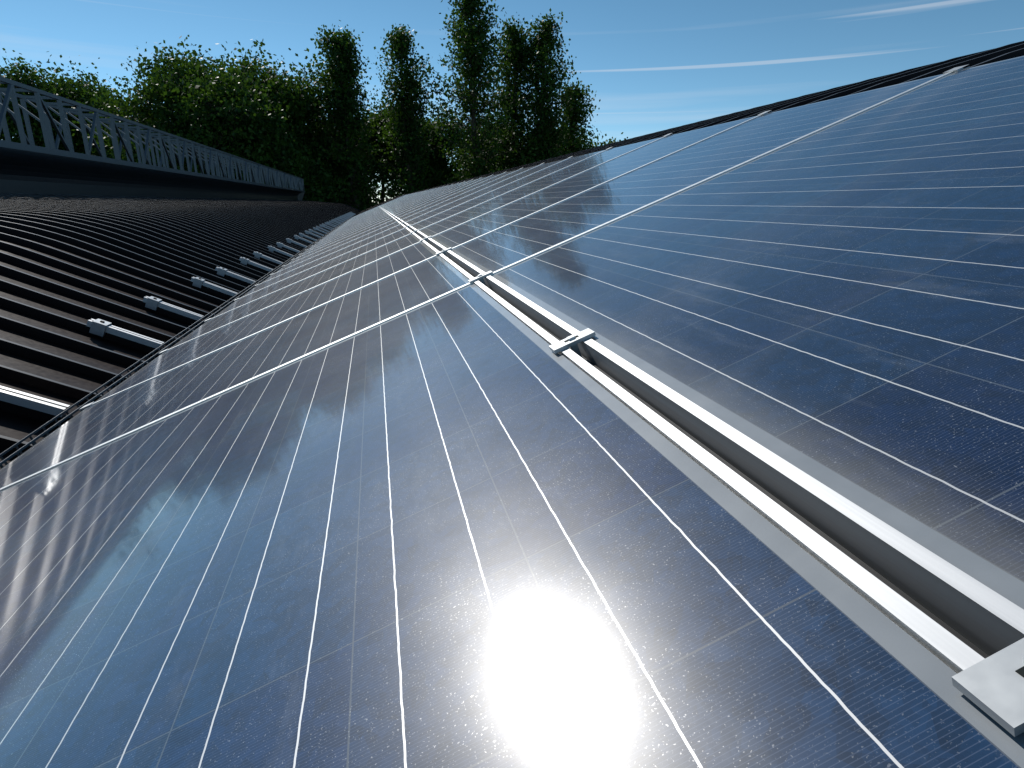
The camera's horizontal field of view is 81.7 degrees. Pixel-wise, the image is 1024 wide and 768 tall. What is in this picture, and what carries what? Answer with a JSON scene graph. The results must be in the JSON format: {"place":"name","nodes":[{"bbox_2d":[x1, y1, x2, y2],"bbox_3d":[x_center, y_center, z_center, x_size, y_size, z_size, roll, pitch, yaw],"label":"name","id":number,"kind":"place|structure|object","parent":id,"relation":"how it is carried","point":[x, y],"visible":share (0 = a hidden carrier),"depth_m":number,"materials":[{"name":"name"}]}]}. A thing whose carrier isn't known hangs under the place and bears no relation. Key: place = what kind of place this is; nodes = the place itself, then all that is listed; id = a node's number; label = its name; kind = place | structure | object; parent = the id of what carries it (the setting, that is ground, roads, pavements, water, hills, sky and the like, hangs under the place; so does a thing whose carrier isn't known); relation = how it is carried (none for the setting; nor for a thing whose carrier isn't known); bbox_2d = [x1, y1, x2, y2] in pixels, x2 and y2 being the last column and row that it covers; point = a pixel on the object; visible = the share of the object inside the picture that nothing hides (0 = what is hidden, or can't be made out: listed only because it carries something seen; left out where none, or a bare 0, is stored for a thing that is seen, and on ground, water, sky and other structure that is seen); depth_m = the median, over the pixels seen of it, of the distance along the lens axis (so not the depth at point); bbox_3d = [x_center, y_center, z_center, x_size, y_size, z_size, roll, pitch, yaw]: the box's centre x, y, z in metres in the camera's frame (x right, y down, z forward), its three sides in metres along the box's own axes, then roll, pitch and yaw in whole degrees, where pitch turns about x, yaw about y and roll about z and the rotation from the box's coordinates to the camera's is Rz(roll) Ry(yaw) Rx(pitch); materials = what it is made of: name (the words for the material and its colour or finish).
{"place":"outdoors","nodes":[
{"label":"outdoors","id":0,"kind":"place"},
{"bbox_2d":[0,76,304,200],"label":"roof walkway truss","id":1,"kind":"object","parent":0,"point":[27,166],"visible":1,"depth_m":16.62,"materials":[{"name":"black metal"}]},
{"bbox_2d":[0,193,360,468],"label":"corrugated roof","id":2,"kind":"structure","parent":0,"point":[71,266],"depth_m":5.34,"materials":[{"name":"metal"}]},
{"bbox_2d":[0,212,354,416],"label":"mounting rails","id":3,"kind":"object","parent":2,"relation":"on","point":[100,327],"visible":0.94,"depth_m":4.75,"materials":[{"name":"metal"}]},
{"bbox_2d":[357,41,1023,214],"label":"roof","id":4,"kind":"object","parent":2,"relation":"on","point":[1009,51],"visible":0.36,"depth_m":3.84,"materials":[{"name":"metal"}]},
{"bbox_2d":[0,217,351,468],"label":"cable","id":5,"kind":"object","parent":4,"relation":"on","point":[33,442],"visible":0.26,"depth_m":3.02,"materials":[{"name":"metal"}]},
{"bbox_2d":[0,64,1023,736],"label":"panel frame","id":6,"kind":"object","parent":4,"relation":"on","point":[966,628],"visible":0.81,"depth_m":0.44,"materials":[{"name":"silver metal"}]},
{"bbox_2d":[0,56,1023,767],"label":"solar panels","id":7,"kind":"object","parent":6,"relation":"on","point":[472,526],"depth_m":0.64,"materials":[{"name":"blue glass"}]},
{"bbox_2d":[0,0,1023,201],"label":"sky","id":8,"kind":"structure","parent":0,"point":[653,66],"materials":[{"name":"blue"}]},
{"label":"ground","id":9,"kind":"structure","parent":0,"visible":0},
{"bbox_2d":[0,48,122,151],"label":"broad tree","id":10,"kind":"object","parent":9,"relation":"on","point":[62,87],"visible":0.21,"depth_m":77.90,"materials":[{"name":"green plant"}]},
{"bbox_2d":[3,61,123,154],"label":"broad tree","id":11,"kind":"object","parent":9,"relation":"on","point":[21,93],"visible":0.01,"depth_m":76.52,"materials":[{"name":"green plant"}]},
{"bbox_2d":[52,75,140,160],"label":"broad tree","id":12,"kind":"object","parent":9,"relation":"on","point":[82,147],"visible":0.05,"depth_m":81.39,"materials":[{"name":"green plant"}]},
{"bbox_2d":[72,35,263,177],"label":"broad tree","id":13,"kind":"object","parent":9,"relation":"on","point":[111,108],"visible":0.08,"depth_m":67.71,"materials":[{"name":"green plant"}]},
{"bbox_2d":[111,40,324,187],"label":"broad tree","id":14,"kind":"object","parent":9,"relation":"on","point":[242,120],"visible":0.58,"depth_m":66.06,"materials":[{"name":"green plant"}]},
{"bbox_2d":[156,39,352,202],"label":"broad tree","id":15,"kind":"object","parent":9,"relation":"on","point":[313,189],"visible":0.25,"depth_m":75.21,"materials":[{"name":"green plant"}]},
{"bbox_2d":[246,48,368,190],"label":"broad tree","id":16,"kind":"object","parent":9,"relation":"on","point":[319,84],"visible":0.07,"depth_m":79.12,"materials":[{"name":"green plant"}]},
{"bbox_2d":[300,113,380,204],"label":"broad tree","id":17,"kind":"object","parent":9,"relation":"on","point":[319,137],"visible":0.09,"depth_m":85.74,"materials":[{"name":"green plant"}]},
{"bbox_2d":[304,20,393,210],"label":"poplar tree","id":18,"kind":"object","parent":9,"relation":"on","point":[340,55],"visible":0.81,"depth_m":79.26,"materials":[{"name":"green plant"}]},
{"bbox_2d":[312,97,437,206],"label":"broad tree","id":19,"kind":"object","parent":9,"relation":"on","point":[375,138],"visible":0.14,"depth_m":88.37,"materials":[{"name":"green plant"}]},
{"bbox_2d":[365,23,452,200],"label":"poplar tree","id":20,"kind":"object","parent":9,"relation":"on","point":[404,124],"visible":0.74,"depth_m":82.49,"materials":[{"name":"green plant"}]},
{"bbox_2d":[385,97,463,189],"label":"broad tree","id":21,"kind":"object","parent":9,"relation":"on","point":[443,164],"visible":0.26,"depth_m":92.67,"materials":[{"name":"green plant"}]},
{"bbox_2d":[372,96,527,203],"bbox_3d":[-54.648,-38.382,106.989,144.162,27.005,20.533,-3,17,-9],"label":"tree","id":22,"kind":"object","parent":9,"relation":"on","point":[420,123],"visible":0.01,"depth_m":109.27,"materials":[{"name":"green plant"}]},
{"bbox_2d":[421,0,523,185],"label":"poplar tree","id":23,"kind":"object","parent":9,"relation":"on","point":[475,62],"visible":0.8,"depth_m":79.52,"materials":[{"name":"green plant"}]},
{"bbox_2d":[440,111,527,180],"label":"broad tree","id":24,"kind":"object","parent":9,"relation":"on","point":[451,148],"visible":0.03,"depth_m":93.86,"materials":[{"name":"green plant"}]},
{"bbox_2d":[480,12,548,172],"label":"poplar tree","id":25,"kind":"object","parent":9,"relation":"on","point":[513,35],"visible":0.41,"depth_m":85.14,"materials":[{"name":"green plant"}]},
{"bbox_2d":[503,8,583,167],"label":"poplar tree","id":26,"kind":"object","parent":9,"relation":"on","point":[539,60],"visible":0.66,"depth_m":83.45,"materials":[{"name":"green plant"}]},
{"bbox_2d":[518,121,593,155],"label":"broad tree","id":27,"kind":"object","parent":9,"relation":"on","point":[561,138],"visible":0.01,"depth_m":94.99,"materials":[{"name":"green plant"}]},
{"bbox_2d":[550,76,602,156],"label":"poplar tree","id":28,"kind":"object","parent":9,"relation":"on","point":[578,108],"visible":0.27,"depth_m":87.44,"materials":[{"name":"green plant"}]},
{"bbox_2d":[584,130,627,148],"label":"broad tree","id":29,"kind":"object","parent":9,"relation":"on","point":[604,142],"depth_m":96.69,"materials":[{"name":"green plant"}]}
]}

